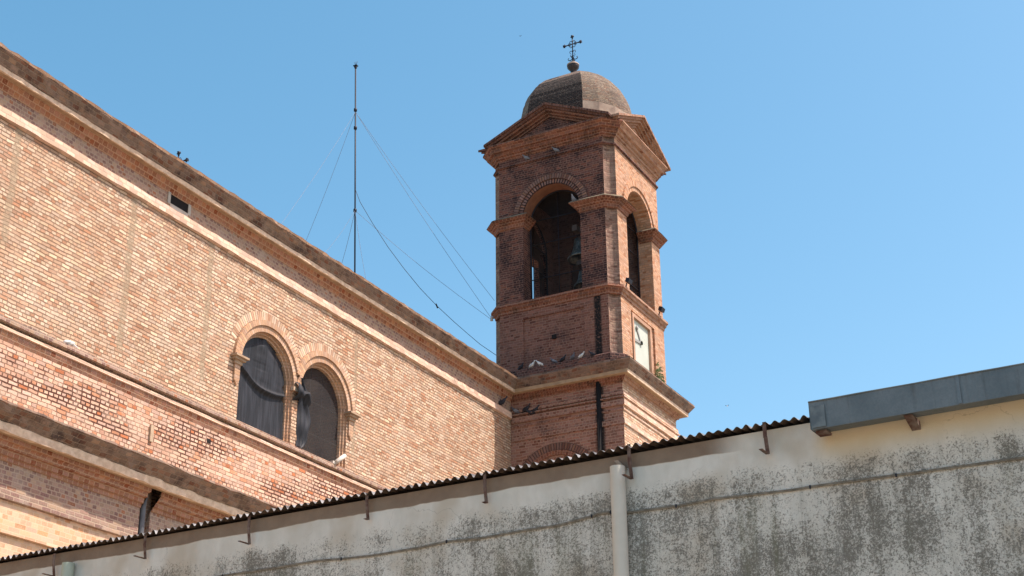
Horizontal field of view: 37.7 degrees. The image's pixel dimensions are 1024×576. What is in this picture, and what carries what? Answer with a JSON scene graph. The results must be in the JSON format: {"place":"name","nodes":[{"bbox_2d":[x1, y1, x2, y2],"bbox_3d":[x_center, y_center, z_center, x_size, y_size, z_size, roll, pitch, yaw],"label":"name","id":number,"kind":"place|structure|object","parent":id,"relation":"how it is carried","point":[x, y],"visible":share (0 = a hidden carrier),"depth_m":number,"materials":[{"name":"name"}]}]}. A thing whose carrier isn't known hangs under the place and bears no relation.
{"place":"outdoors","nodes":[
{"label":"outdoors","id":0,"kind":"place"},
{"bbox_2d":[0,0,1023,436],"label":"sky","id":1,"kind":"structure","parent":0,"point":[840,203],"materials":[{"name":"blue"}]},
{"label":"ground","id":2,"kind":"structure","parent":0,"visible":0},
{"bbox_2d":[0,42,516,557],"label":"church nave","id":3,"kind":"structure","parent":2,"relation":"on","point":[156,282],"depth_m":33.99,"materials":[{"name":"brick"}]},
{"bbox_2d":[62,340,77,347],"bbox_3d":[-9.167,1.159,31.157,0.141,0.122,0.482,-8,-25,16],"label":"pigeon","id":4,"kind":"object","parent":3,"relation":"on","point":[69,342],"visible":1,"depth_m":31.07,"materials":[{"name":"white"}]},
{"bbox_2d":[177,151,188,161],"bbox_3d":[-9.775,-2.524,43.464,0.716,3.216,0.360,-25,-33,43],"label":"pigeon","id":5,"kind":"object","parent":3,"relation":"on","point":[179,153],"visible":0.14,"depth_m":44.00,"materials":[{"name":"metal"}]},
{"bbox_2d":[236,338,284,439],"bbox_3d":[-6.183,2.419,37.203,0.150,2.440,1.950,-12,-26,25],"label":"black sheet","id":6,"kind":"object","parent":3,"relation":"hanging from","point":[260,404],"visible":0.93,"depth_m":37.23,"materials":[{"name":"fabric"}]},
{"bbox_2d":[231,311,299,443],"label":"window","id":7,"kind":"structure","parent":3,"relation":"in","point":[250,325],"depth_m":37.85,"materials":[{"name":"brick"}]},
{"bbox_2d":[292,382,310,406],"bbox_3d":[-5.353,2.745,38.284,0.262,0.635,0.639,-12,-26,25],"label":"cloth bundle","id":8,"kind":"object","parent":3,"relation":"on","point":[304,395],"visible":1,"depth_m":38.27,"materials":[{"name":"black fabric"}]},
{"bbox_2d":[296,378,310,447],"bbox_3d":[-5.268,3.232,38.320,0.131,1.830,0.610,-12,-26,25],"label":"black sheet","id":9,"kind":"object","parent":3,"relation":"hanging from","point":[303,421],"visible":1,"depth_m":38.13,"materials":[{"name":"fabric"}]},
{"bbox_2d":[297,368,337,460],"bbox_3d":[-5.105,3.295,39.235,0.001,2.445,1.930,-12,-26,25],"label":"window net","id":10,"kind":"object","parent":3,"relation":"attached to","point":[321,442],"depth_m":39.43,"materials":[{"name":"grey fabric"}]},
{"bbox_2d":[290,343,356,467],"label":"window","id":11,"kind":"structure","parent":3,"relation":"in","point":[318,356],"depth_m":39.93,"materials":[{"name":"brick"}]},
{"bbox_2d":[329,454,346,463],"bbox_3d":[-4.511,4.457,39.176,0.195,0.398,0.603,-12,-26,25],"label":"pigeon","id":12,"kind":"object","parent":3,"relation":"on","point":[340,458],"visible":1,"depth_m":39.07,"materials":[{"name":"white"}]},
{"bbox_2d":[282,61,494,317],"bbox_3d":[-5.535,-4.301,49.995,5.613,10.836,10.996,-12,-26,25],"label":"antenna mast","id":13,"kind":"object","parent":3,"relation":"on","point":[355,129],"visible":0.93,"depth_m":52.48,"materials":[{"name":"metal"}]},
{"bbox_2d":[355,189,495,354],"bbox_3d":[-2.999,-0.690,51.440,4.952,6.185,0.566,2,-24,-5],"label":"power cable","id":14,"kind":"object","parent":13,"relation":"hanging from","point":[416,283],"visible":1,"depth_m":51.15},
{"bbox_2d":[498,396,507,405],"bbox_3d":[-0.322,3.641,48.261,0.429,0.327,0.176,-5,-24,10],"label":"pigeon","id":15,"kind":"object","parent":3,"relation":"on","point":[501,402],"visible":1,"depth_m":48.20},
{"bbox_2d":[0,363,1023,575],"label":"plaster building","id":16,"kind":"structure","parent":2,"relation":"on","point":[965,521],"depth_m":12.92,"materials":[{"name":"paint"}]},
{"bbox_2d":[219,456,1023,575],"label":"cable","id":17,"kind":"object","parent":16,"relation":"attached to","point":[709,499],"depth_m":13.12,"materials":[{"name":"metal"}]},
{"bbox_2d":[478,35,694,467],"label":"bell tower","id":18,"kind":"structure","parent":2,"relation":"on","point":[607,166],"depth_m":50.60,"materials":[{"name":"brick"}]},
{"bbox_2d":[521,403,530,412],"bbox_3d":[0.464,3.887,48.575,0.372,0.282,0.159,-12,-26,25],"label":"pigeon","id":19,"kind":"object","parent":18,"relation":"on","point":[525,408],"visible":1,"depth_m":48.53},
{"bbox_2d":[568,224,580,265],"bbox_3d":[2.389,-1.394,51.236,1.006,1.196,1.006,9,-25,-21],"label":"church bell","id":20,"kind":"object","parent":18,"relation":"hanging from","point":[574,257],"visible":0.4,"depth_m":51.07,"materials":[{"name":"grey metal"}]},
{"bbox_2d":[574,260,581,288],"bbox_3d":[2.464,-0.374,50.691,0.747,0.884,0.747,6,-24,-14],"label":"church bell","id":21,"kind":"object","parent":18,"relation":"hanging from","point":[578,285],"visible":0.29,"depth_m":50.55,"materials":[{"name":"grey metal"}]},
{"bbox_2d":[625,277,632,286],"bbox_3d":[3.820,-0.183,49.248,0.207,0.273,0.260,-12,-26,25],"label":"floodlight","id":22,"kind":"object","parent":18,"relation":"attached to","point":[628,280],"visible":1,"depth_m":49.19,"materials":[{"name":"metal"}]},
{"bbox_2d":[655,362,664,382],"bbox_3d":[4.938,2.955,50.173,0.326,1.007,0.544,-12,-26,25],"label":"ledge plant","id":23,"kind":"object","parent":18,"relation":"on","point":[658,374],"visible":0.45,"depth_m":50.17,"materials":[{"name":"green plant"}]},
{"bbox_2d":[658,306,664,314],"bbox_3d":[5.118,0.784,51.489,0.207,0.273,0.260,-12,-26,25],"label":"floodlight","id":24,"kind":"object","parent":18,"relation":"attached to","point":[661,309],"visible":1,"depth_m":51.43,"materials":[{"name":"metal"}]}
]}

